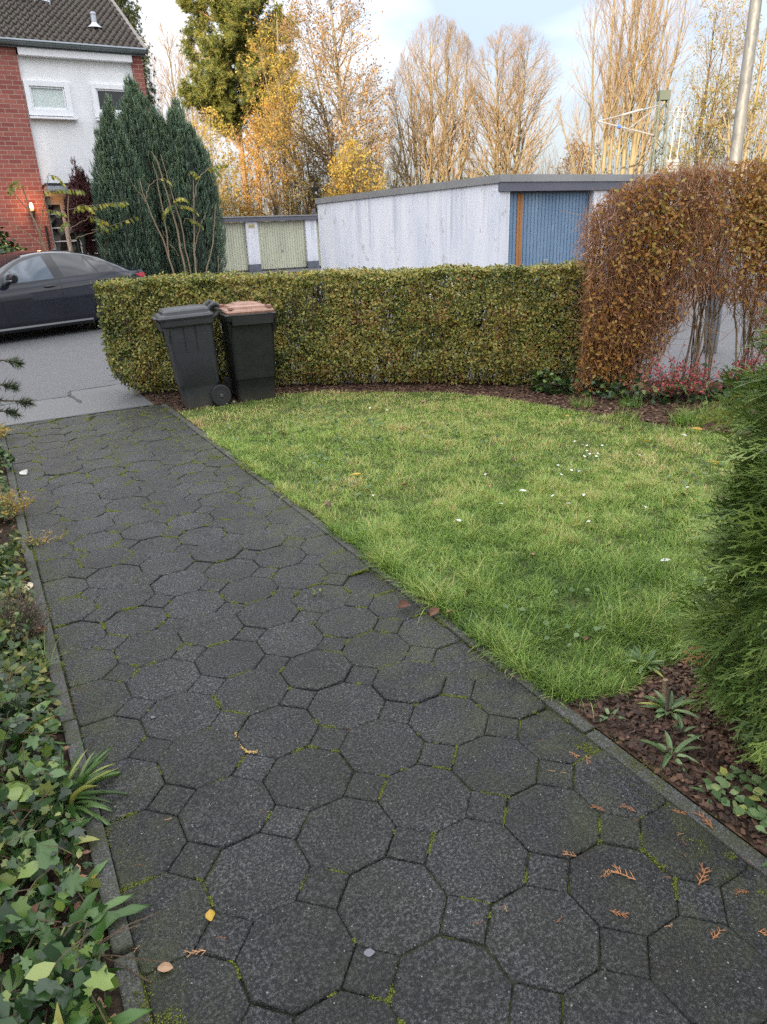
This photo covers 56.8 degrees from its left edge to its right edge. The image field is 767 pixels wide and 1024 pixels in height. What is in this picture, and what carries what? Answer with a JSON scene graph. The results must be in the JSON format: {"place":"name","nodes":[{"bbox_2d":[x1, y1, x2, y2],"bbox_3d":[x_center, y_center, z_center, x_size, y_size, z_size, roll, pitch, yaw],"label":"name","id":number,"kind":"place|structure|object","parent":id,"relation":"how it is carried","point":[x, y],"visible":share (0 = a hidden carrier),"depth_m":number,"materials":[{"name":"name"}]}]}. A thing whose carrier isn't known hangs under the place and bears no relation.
{"place":"outdoors","nodes":[
{"label":"outdoors","id":0,"kind":"place"},
{"bbox_2d":[0,446,123,1023],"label":"soil bed","id":1,"kind":"object","parent":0,"point":[116,1007],"depth_m":1.91,"materials":[{"name":"soil"}]},
{"bbox_2d":[0,449,16,471],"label":"leafy shrub","id":2,"kind":"object","parent":1,"relation":"on","point":[10,458],"visible":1,"depth_m":5.26,"materials":[{"name":"green plant"}]},
{"bbox_2d":[0,422,18,437],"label":"yellow plant","id":3,"kind":"object","parent":1,"relation":"on","point":[3,429],"visible":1,"depth_m":6.14,"materials":[{"name":"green plant"}]},
{"bbox_2d":[0,485,36,519],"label":"yellow plant","id":4,"kind":"object","parent":1,"relation":"on","point":[10,501],"visible":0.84,"depth_m":4.41,"materials":[{"name":"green plant"}]},
{"bbox_2d":[0,356,37,707],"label":"conifer shrub","id":5,"kind":"object","parent":1,"relation":"on","point":[15,388],"visible":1,"depth_m":1.84,"materials":[{"name":"plant"}]},
{"bbox_2d":[0,530,38,579],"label":"leafy shrub","id":6,"kind":"object","parent":1,"relation":"on","point":[4,546],"visible":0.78,"depth_m":3.62,"materials":[{"name":"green plant"}]},
{"bbox_2d":[0,581,55,655],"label":"heather","id":7,"kind":"object","parent":1,"relation":"on","point":[24,606],"visible":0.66,"depth_m":2.96,"materials":[{"name":"plant"}]},
{"bbox_2d":[0,442,61,708],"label":"ground cover","id":8,"kind":"object","parent":1,"relation":"on","point":[30,670],"visible":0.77,"depth_m":2.82,"materials":[{"name":"green plant"}]},
{"bbox_2d":[0,707,70,781],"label":"ribbon leaved plant","id":9,"kind":"object","parent":1,"relation":"on","point":[22,737],"visible":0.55,"depth_m":2.33,"materials":[{"name":"green plant"}]},
{"bbox_2d":[3,630,71,673],"bbox_3d":[-1.366,0.579,2.782,0.332,0.193,0.352,-14,24,-26],"label":"grass tuft","id":10,"kind":"object","parent":1,"relation":"on","point":[47,667],"visible":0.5,"depth_m":2.82,"materials":[{"name":"plant"}]},
{"bbox_2d":[16,816,99,889],"bbox_3d":[-0.897,0.896,1.943,0.198,0.102,0.256,3,22,12],"label":"broad leaved weed","id":11,"kind":"object","parent":1,"relation":"on","point":[76,823],"visible":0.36,"depth_m":1.95,"materials":[{"name":"green plant"}]},
{"bbox_2d":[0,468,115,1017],"bbox_3d":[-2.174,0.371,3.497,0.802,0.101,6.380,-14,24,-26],"label":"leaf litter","id":12,"kind":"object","parent":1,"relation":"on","point":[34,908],"visible":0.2,"depth_m":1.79,"materials":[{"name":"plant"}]},
{"bbox_2d":[0,736,127,857],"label":"ribbon leaved plant","id":13,"kind":"object","parent":1,"relation":"on","point":[88,779],"visible":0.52,"depth_m":2.12,"materials":[{"name":"green plant"}]},
{"bbox_2d":[2,887,152,990],"bbox_3d":[-0.734,1.025,1.658,0.373,0.122,0.269,-9,23,-17],"label":"dandelion","id":14,"kind":"object","parent":1,"relation":"on","point":[109,918],"visible":0.46,"depth_m":1.73,"materials":[{"name":"green plant"}]},
{"bbox_2d":[0,612,162,1023],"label":"ivy carpet","id":15,"kind":"object","parent":1,"relation":"on","point":[45,972],"visible":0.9,"depth_m":1.77,"materials":[{"name":"green plant"}]},
{"bbox_2d":[0,669,83,900],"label":"variegated ivy","id":16,"kind":"object","parent":15,"relation":"on","point":[13,821],"visible":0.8,"depth_m":1.86,"materials":[{"name":"green plant"}]},
{"bbox_2d":[52,1002,111,1023],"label":"broad leaved weed","id":17,"kind":"object","parent":1,"relation":"on","point":[59,1016],"visible":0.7,"depth_m":1.42,"materials":[{"name":"green plant"}]},
{"bbox_2d":[59,860,107,896],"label":"oval leaved weed","id":18,"kind":"object","parent":1,"relation":"on","point":[96,870],"visible":0.36,"depth_m":1.89,"materials":[{"name":"green plant"}]},
{"bbox_2d":[48,986,154,1023],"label":"dandelion","id":19,"kind":"object","parent":1,"relation":"on","point":[130,1015],"visible":0.29,"depth_m":1.49,"materials":[{"name":"green plant"}]},
{"bbox_2d":[0,383,153,425],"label":"pavement","id":20,"kind":"structure","parent":0,"point":[107,398],"depth_m":7.40,"materials":[{"name":"concrete"}]},
{"bbox_2d":[3,383,150,425],"bbox_3d":[-5.921,-0.534,6.185,7.422,0.001,1.479,-14,24,-26],"label":"tar joint","id":21,"kind":"object","parent":20,"relation":"on","point":[70,394],"visible":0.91,"depth_m":7.11,"materials":[{"name":"asphalt"}]},
{"bbox_2d":[0,238,766,426],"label":"road","id":22,"kind":"structure","parent":0,"point":[61,361],"depth_m":9.94,"materials":[{"name":"asphalt"}]},
{"bbox_2d":[0,174,138,251],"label":"sapling","id":23,"kind":"object","parent":22,"relation":"on","point":[82,208],"visible":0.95,"depth_m":14.29,"materials":[{"name":"green plant"}]},
{"bbox_2d":[0,248,146,334],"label":"parked car","id":24,"kind":"object","parent":22,"relation":"on","point":[44,289],"visible":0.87,"depth_m":12.63,"materials":[{"name":"paint"}]},
{"bbox_2d":[114,0,164,117],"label":"spruce","id":25,"kind":"object","parent":22,"relation":"on","point":[127,12],"visible":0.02,"depth_m":24.50,"materials":[{"name":"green plant"}]},
{"bbox_2d":[129,151,227,293],"bbox_3d":[-4.217,-6.026,15.415,2.162,3.258,0.396,-14,24,-26],"label":"sapling","id":26,"kind":"object","parent":22,"relation":"on","point":[169,208],"visible":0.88,"depth_m":15.32,"materials":[{"name":"green plant"}]},
{"bbox_2d":[216,214,320,271],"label":"garage","id":27,"kind":"structure","parent":22,"relation":"on","point":[278,242],"depth_m":32.78,"materials":[{"name":"paint"}]},
{"bbox_2d":[216,222,248,271],"bbox_3d":[-7.441,-11.804,31.710,2.740,2.040,0.022,-14,24,-26],"label":"garage door","id":28,"kind":"structure","parent":27,"relation":"in","point":[236,251],"depth_m":32.09,"materials":[{"name":"green paint"}]},
{"bbox_2d":[257,221,306,268],"bbox_3d":[-4.710,-12.452,33.073,2.340,2.040,0.083,-14,24,-26],"label":"garage door","id":29,"kind":"structure","parent":27,"relation":"in","point":[281,243],"depth_m":33.09,"materials":[{"name":"green paint"}]},
{"bbox_2d":[316,220,320,265],"bbox_3d":[-2.175,-13.078,34.402,2.360,2.040,0.022,-14,24,-26],"label":"garage door","id":30,"kind":"structure","parent":27,"relation":"in","point":[317,224],"depth_m":33.90,"materials":[{"name":"green paint"}]},
{"bbox_2d":[703,0,761,352],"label":"street lamp","id":31,"kind":"object","parent":22,"relation":"on","point":[744,88],"visible":0.39,"depth_m":7.89,"materials":[{"name":"metal"}]},
{"bbox_2d":[5,405,766,1023],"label":"garden path","id":32,"kind":"structure","parent":0,"point":[287,945],"depth_m":2.12,"materials":[{"name":"concrete"}]},
{"bbox_2d":[19,530,64,545],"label":"yellow plant","id":33,"kind":"object","parent":32,"relation":"on","point":[41,538],"visible":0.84,"depth_m":4.02,"materials":[{"name":"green plant"}]},
{"bbox_2d":[157,962,172,971],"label":"pale leaf","id":34,"kind":"object","parent":32,"relation":"on","point":[165,966],"visible":1,"depth_m":1.65,"materials":[{"name":"plant"}]},
{"bbox_2d":[205,909,214,920],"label":"yellow leaf","id":35,"kind":"object","parent":32,"relation":"on","point":[209,914],"visible":1,"depth_m":1.77,"materials":[{"name":"plant"}]},
{"bbox_2d":[364,948,374,956],"bbox_3d":[-0.034,1.034,1.665,0.022,0.005,0.019,14,27,35],"label":"pebble","id":36,"kind":"object","parent":32,"relation":"on","point":[369,952],"visible":1,"depth_m":1.67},
{"bbox_2d":[1,405,766,1023],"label":"moss","id":37,"kind":"object","parent":32,"relation":"on","point":[355,941],"visible":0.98,"depth_m":2.87,"materials":[{"name":"plant"}]},
{"bbox_2d":[398,600,410,607],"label":"brown leaf","id":38,"kind":"object","parent":32,"relation":"on","point":[402,603],"visible":1,"depth_m":3.16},
{"bbox_2d":[430,607,438,615],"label":"brown leaf","id":39,"kind":"object","parent":32,"relation":"on","point":[433,610],"visible":0.97,"depth_m":3.09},
{"bbox_2d":[611,864,635,879],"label":"cypress sprig","id":40,"kind":"object","parent":32,"relation":"on","point":[612,871],"visible":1,"depth_m":1.84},
{"bbox_2d":[695,863,710,884],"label":"cypress sprig","id":41,"kind":"object","parent":32,"relation":"on","point":[704,872],"visible":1,"depth_m":1.83,"materials":[{"name":"plant"}]},
{"bbox_2d":[121,0,766,222],"label":"sky","id":42,"kind":"structure","parent":0,"point":[478,19],"materials":[{"name":"white"}]},
{"bbox_2d":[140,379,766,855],"bbox_3d":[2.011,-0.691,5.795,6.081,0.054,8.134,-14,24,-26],"label":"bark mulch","id":43,"kind":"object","parent":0,"point":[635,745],"visible":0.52,"depth_m":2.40,"materials":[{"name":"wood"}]},
{"bbox_2d":[151,299,230,408],"bbox_3d":[-1.881,-1.549,7.005,0.632,0.997,0.505,-12,24,-19],"label":"wheelie bin","id":44,"kind":"object","parent":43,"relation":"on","point":[186,331],"visible":1,"depth_m":6.81,"materials":[{"name":"grey plastic"}]},
{"bbox_2d":[217,301,276,401],"bbox_3d":[-1.376,-1.646,7.245,0.512,0.963,0.647,-11,23,-21],"label":"wheelie bin","id":45,"kind":"object","parent":43,"relation":"on","point":[248,329],"visible":0.9,"depth_m":7.03,"materials":[{"name":"black plastic"}]},
{"bbox_2d":[92,257,607,392],"bbox_3d":[-0.299,-2.013,7.691,5.374,1.280,1.623,0,22,7],"label":"hedge","id":46,"kind":"object","parent":43,"relation":"on","point":[444,323],"visible":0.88,"depth_m":7.34,"materials":[{"name":"green plant"}]},
{"bbox_2d":[545,653,617,715],"bbox_3d":[0.720,0.612,2.539,0.323,0.161,0.363,4,23,16],"label":"grass tuft","id":47,"kind":"object","parent":43,"relation":"on","point":[585,681],"visible":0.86,"depth_m":2.57,"materials":[{"name":"plant"}]},
{"bbox_2d":[569,396,597,408],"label":"grass tuft","id":48,"kind":"object","parent":43,"relation":"on","point":[576,402],"visible":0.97,"depth_m":6.54,"materials":[{"name":"plant"}]},
{"bbox_2d":[599,707,625,721],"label":"seedling","id":49,"kind":"object","parent":43,"relation":"on","point":[607,712],"visible":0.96,"depth_m":2.42,"materials":[{"name":"green plant"}]},
{"bbox_2d":[604,408,643,423],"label":"grass tuft","id":50,"kind":"object","parent":43,"relation":"on","point":[624,415],"visible":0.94,"depth_m":6.00,"materials":[{"name":"plant"}]},
{"bbox_2d":[608,391,651,408],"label":"grass tuft","id":51,"kind":"object","parent":43,"relation":"on","point":[623,404],"visible":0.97,"depth_m":6.44,"materials":[{"name":"plant"}]},
{"bbox_2d":[561,158,723,395],"bbox_3d":[2.335,-2.154,6.743,1.412,2.097,1.095,-6,22,-9],"label":"tall hedge shrub","id":52,"kind":"object","parent":43,"relation":"on","point":[629,325],"visible":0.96,"depth_m":6.42,"materials":[{"name":"brown plant"}]},
{"bbox_2d":[619,645,665,679],"bbox_3d":[0.977,0.573,2.689,0.176,0.090,0.207,4,23,16],"label":"sage green rosette","id":53,"kind":"object","parent":43,"relation":"on","point":[650,655],"visible":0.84,"depth_m":2.68,"materials":[{"name":"green plant"}]},
{"bbox_2d":[521,360,765,406],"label":"ivy","id":54,"kind":"object","parent":43,"relation":"on","point":[608,394],"visible":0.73,"depth_m":6.70,"materials":[{"name":"green plant"}]},
{"bbox_2d":[662,678,667,698],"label":"cut stem","id":55,"kind":"object","parent":43,"relation":"on","point":[665,687],"visible":0.58,"depth_m":2.46,"materials":[{"name":"wood"}]},
{"bbox_2d":[664,687,670,717],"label":"cut stem","id":56,"kind":"object","parent":43,"relation":"on","point":[668,699],"visible":0.65,"depth_m":2.39,"materials":[{"name":"plant"}]},
{"bbox_2d":[636,689,699,726],"bbox_3d":[0.979,0.687,2.440,0.211,0.090,0.172,6,23,19],"label":"sage green rosette","id":57,"kind":"object","parent":43,"relation":"on","point":[672,704],"visible":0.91,"depth_m":2.44,"materials":[{"name":"green plant"}]},
{"bbox_2d":[636,731,705,770],"bbox_3d":[0.920,0.757,2.250,0.209,0.083,0.165,-14,24,-26],"label":"sage green rosette","id":58,"kind":"object","parent":43,"relation":"on","point":[680,747],"visible":1,"depth_m":2.25,"materials":[{"name":"green plant"}]},
{"bbox_2d":[623,341,724,401],"bbox_3d":[2.708,-1.290,6.538,1.013,0.535,0.744,-14,24,-26],"label":"red leaved shrub","id":59,"kind":"object","parent":43,"relation":"on","point":[690,388],"visible":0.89,"depth_m":6.53,"materials":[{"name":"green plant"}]},
{"bbox_2d":[659,400,711,426],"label":"grass tuft","id":60,"kind":"object","parent":43,"relation":"on","point":[686,417],"visible":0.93,"depth_m":5.83,"materials":[{"name":"plant"}]},
{"bbox_2d":[672,717,699,739],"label":"seedling","id":61,"kind":"object","parent":43,"relation":"on","point":[681,726],"visible":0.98,"depth_m":2.34,"materials":[{"name":"green plant"}]},
{"bbox_2d":[688,783,726,806],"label":"seedling","id":62,"kind":"object","parent":43,"relation":"on","point":[696,788],"visible":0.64,"depth_m":2.08,"materials":[{"name":"green plant"}]},
{"bbox_2d":[666,307,766,778],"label":"thuja","id":63,"kind":"object","parent":43,"relation":"on","point":[742,569],"visible":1,"depth_m":2.04,"materials":[{"name":"green plant"}]},
{"bbox_2d":[692,398,743,419],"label":"grass tuft","id":64,"kind":"object","parent":43,"relation":"on","point":[716,408],"visible":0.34,"depth_m":6.05,"materials":[{"name":"plant"}]},
{"bbox_2d":[674,156,766,387],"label":"tall hedge shrub","id":65,"kind":"object","parent":43,"relation":"on","point":[756,227],"visible":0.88,"depth_m":6.30,"materials":[{"name":"brown plant"}]},
{"bbox_2d":[702,765,766,820],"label":"oval leaved plant","id":66,"kind":"object","parent":43,"relation":"on","point":[758,792],"visible":0.98,"depth_m":2.06,"materials":[{"name":"green plant"}]},
{"bbox_2d":[719,344,766,389],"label":"red leaved shrub","id":67,"kind":"object","parent":43,"relation":"on","point":[753,362],"visible":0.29,"depth_m":6.70,"materials":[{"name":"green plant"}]},
{"bbox_2d":[745,801,766,831],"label":"oval leaved plant","id":68,"kind":"object","parent":43,"relation":"on","point":[760,814],"visible":1,"depth_m":1.96,"materials":[{"name":"green plant"}]},
{"bbox_2d":[151,219,766,857],"bbox_3d":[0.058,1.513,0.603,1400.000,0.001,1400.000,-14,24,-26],"label":"ground","id":69,"kind":"structure","parent":0,"point":[627,751],"depth_m":2.18,"materials":[{"name":"concrete"}]},
{"bbox_2d":[0,226,26,252],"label":"evergreen shrub","id":70,"kind":"object","parent":69,"relation":"on","point":[6,245],"visible":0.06,"depth_m":15.39,"materials":[{"name":"green plant"}]},
{"bbox_2d":[0,0,148,257],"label":"brick house","id":71,"kind":"structure","parent":69,"relation":"on","point":[66,66],"depth_m":16.61,"materials":[{"name":"white paint"}]},
{"bbox_2d":[22,80,77,120],"bbox_3d":[-7.678,-9.488,16.364,1.025,0.775,0.240,-14,24,-26],"label":"window","id":72,"kind":"structure","parent":71,"relation":"in","point":[43,98],"depth_m":16.34,"materials":[{"name":"white paint"}]},
{"bbox_2d":[45,196,105,257],"bbox_3d":[-7.569,-6.553,17.732,1.215,2.555,0.170,-14,24,-26],"label":"entrance door","id":73,"kind":"structure","parent":71,"relation":"in","point":[60,239],"depth_m":17.37,"materials":[{"name":"beige paint"}]},
{"bbox_2d":[90,83,125,120],"bbox_3d":[-6.400,-9.797,17.017,1.070,0.775,0.240,-14,24,-26],"label":"window","id":74,"kind":"structure","parent":71,"relation":"in","point":[98,91],"depth_m":16.86,"materials":[{"name":"white paint"}]},
{"bbox_2d":[0,429,151,1023],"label":"path edging","id":75,"kind":"object","parent":69,"relation":"on","point":[122,944],"visible":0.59,"depth_m":2.02,"materials":[{"name":"concrete"}]},
{"bbox_2d":[63,156,101,256],"bbox_3d":[-6.618,-6.187,15.916,0.934,3.254,0.792,-14,24,-26],"label":"barberry","id":76,"kind":"object","parent":69,"relation":"on","point":[79,181],"visible":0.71,"depth_m":15.50,"materials":[{"name":"purple plant"}]},
{"bbox_2d":[87,93,162,309],"bbox_3d":[-5.680,-6.667,15.520,1.445,4.384,1.219,-14,24,-26],"label":"yew","id":77,"kind":"object","parent":69,"relation":"on","point":[117,163],"visible":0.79,"depth_m":15.21,"materials":[{"name":"plant"}]},
{"bbox_2d":[113,72,181,303],"bbox_3d":[-5.380,-7.247,16.259,1.838,4.905,1.541,-14,24,-26],"label":"yew","id":78,"kind":"object","parent":69,"relation":"on","point":[139,119],"visible":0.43,"depth_m":15.56,"materials":[{"name":"plant"}]},
{"bbox_2d":[140,20,214,145],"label":"birch","id":79,"kind":"object","parent":69,"relation":"on","point":[171,77],"visible":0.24,"depth_m":51.58,"materials":[{"name":"brown plant"}]},
{"bbox_2d":[153,96,228,303],"bbox_3d":[-4.520,-7.107,16.444,1.646,4.446,1.353,-14,24,-26],"label":"yew","id":80,"kind":"object","parent":69,"relation":"on","point":[188,150],"visible":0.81,"depth_m":16.05,"materials":[{"name":"plant"}]},
{"bbox_2d":[189,106,252,216],"bbox_3d":[-9.516,-17.948,39.263,4.646,8.152,4.423,12,26,32],"label":"golden tree","id":81,"kind":"object","parent":69,"relation":"on","point":[213,158],"visible":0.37,"depth_m":38.65,"materials":[{"name":"yellow plant"}]},
{"bbox_2d":[174,0,302,221],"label":"pine tree","id":82,"kind":"object","parent":69,"relation":"on","point":[218,82],"visible":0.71,"depth_m":44.89,"materials":[{"name":"green plant"}]},
{"bbox_2d":[230,97,309,215],"bbox_3d":[-6.231,-18.386,39.681,4.354,8.423,4.160,8,24,25],"label":"golden tree","id":83,"kind":"object","parent":69,"relation":"on","point":[272,193],"visible":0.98,"depth_m":39.05,"materials":[{"name":"yellow plant"}]},
{"bbox_2d":[235,0,317,220],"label":"golden tree","id":84,"kind":"object","parent":69,"relation":"on","point":[253,44],"visible":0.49,"depth_m":40.38,"materials":[{"name":"yellow plant"}]},
{"bbox_2d":[262,52,335,214],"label":"golden tree","id":85,"kind":"object","parent":69,"relation":"on","point":[299,83],"visible":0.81,"depth_m":40.25,"materials":[{"name":"yellow plant"}]},
{"bbox_2d":[203,121,405,222],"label":"thicket","id":86,"kind":"object","parent":69,"relation":"on","point":[297,209],"visible":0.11,"depth_m":43.31,"materials":[{"name":"brown plant"}]},
{"bbox_2d":[311,175,318,213],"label":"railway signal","id":87,"kind":"object","parent":69,"relation":"on","point":[315,191],"visible":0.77,"depth_m":40.88,"materials":[{"name":"metal"}]},
{"bbox_2d":[275,0,401,193],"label":"alder","id":88,"kind":"object","parent":69,"relation":"on","point":[335,56],"visible":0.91,"depth_m":39.54,"materials":[{"name":"brown plant"}]},
{"bbox_2d":[321,136,385,196],"bbox_3d":[-1.851,-17.614,40.101,3.696,6.370,3.820,-14,24,-26],"label":"golden tree","id":89,"kind":"object","parent":69,"relation":"on","point":[344,171],"visible":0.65,"depth_m":38.93,"materials":[{"name":"yellow plant"}]},
{"bbox_2d":[341,114,421,190],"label":"tree","id":90,"kind":"object","parent":69,"relation":"on","point":[395,162],"visible":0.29,"depth_m":46.04,"materials":[{"name":"brown plant"}]},
{"bbox_2d":[385,14,488,187],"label":"lime tree","id":91,"kind":"object","parent":69,"relation":"on","point":[446,135],"visible":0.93,"depth_m":45.29,"materials":[{"name":"brown plant"}]},
{"bbox_2d":[161,404,766,875],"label":"path edging","id":92,"kind":"object","parent":69,"relation":"on","point":[753,858],"visible":0.36,"depth_m":2.41,"materials":[{"name":"concrete"}]},
{"bbox_2d":[310,136,629,209],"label":"thicket","id":93,"kind":"object","parent":69,"relation":"on","point":[538,172],"visible":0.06,"depth_m":48.97,"materials":[{"name":"brown plant"}]},
{"bbox_2d":[451,21,567,177],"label":"lime tree","id":94,"kind":"object","parent":69,"relation":"on","point":[509,131],"visible":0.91,"depth_m":45.13,"materials":[{"name":"brown plant"}]},
{"bbox_2d":[550,134,605,173],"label":"oak","id":95,"kind":"object","parent":69,"relation":"on","point":[580,159],"visible":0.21,"depth_m":48.44,"materials":[{"name":"beige plant"}]},
{"bbox_2d":[553,0,704,173],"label":"poplar","id":96,"kind":"object","parent":69,"relation":"on","point":[629,99],"visible":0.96,"depth_m":39.95,"materials":[{"name":"beige plant"}]},
{"bbox_2d":[598,90,688,173],"bbox_3d":[12.454,-16.418,34.630,4.136,7.152,0.698,0,22,4],"label":"catenary mast","id":97,"kind":"object","parent":69,"relation":"on","point":[663,95],"visible":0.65,"depth_m":33.83,"materials":[{"name":"metal"}]},
{"bbox_2d":[566,84,766,243],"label":"thicket","id":98,"kind":"object","parent":69,"relation":"on","point":[676,141],"visible":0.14,"depth_m":42.08,"materials":[{"name":"brown plant"}]},
{"bbox_2d":[658,0,761,228],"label":"ash","id":99,"kind":"object","parent":69,"relation":"on","point":[698,142],"visible":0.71,"depth_m":39.45,"materials":[{"name":"brown plant"}]},
{"bbox_2d":[691,0,766,244],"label":"ash","id":100,"kind":"object","parent":69,"relation":"on","point":[752,116],"visible":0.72,"depth_m":36.58,"materials":[{"name":"brown plant"}]},
{"bbox_2d":[177,388,765,708],"bbox_3d":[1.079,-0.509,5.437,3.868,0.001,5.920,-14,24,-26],"label":"lawn","id":101,"kind":"structure","parent":0,"point":[594,420],"depth_m":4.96,"materials":[{"name":"plant"}]},
{"bbox_2d":[193,400,734,646],"bbox_3d":[0.923,-0.495,5.337,3.408,0.081,5.527,-14,24,-26],"label":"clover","id":102,"kind":"object","parent":101,"relation":"on","point":[546,622],"visible":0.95,"depth_m":5.03,"materials":[{"name":"green plant"}]},
{"bbox_2d":[592,539,690,587],"bbox_3d":[1.203,0.249,3.373,0.497,0.192,0.504,-14,24,-26],"label":"grass tuft","id":103,"kind":"object","parent":101,"relation":"on","point":[640,567],"visible":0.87,"depth_m":3.36,"materials":[{"name":"plant"}]},
{"bbox_2d":[315,174,682,325],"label":"garage","id":104,"kind":"structure","parent":0,"point":[525,220],"depth_m":12.06,"materials":[{"name":"paint"}]},
{"bbox_2d":[508,191,589,317],"bbox_3d":[2.738,-4.264,11.907,1.760,2.038,0.096,-14,24,-26],"label":"garage door","id":105,"kind":"structure","parent":104,"relation":"in","point":[540,229],"depth_m":11.73,"materials":[{"name":"blue paint"}]},
{"bbox_2d":[604,190,662,294],"bbox_3d":[4.455,-4.689,12.809,1.530,2.038,0.050,-14,24,-26],"label":"garage door","id":106,"kind":"structure","parent":104,"relation":"in","point":[610,192],"depth_m":12.41,"materials":[{"name":"blue paint"}]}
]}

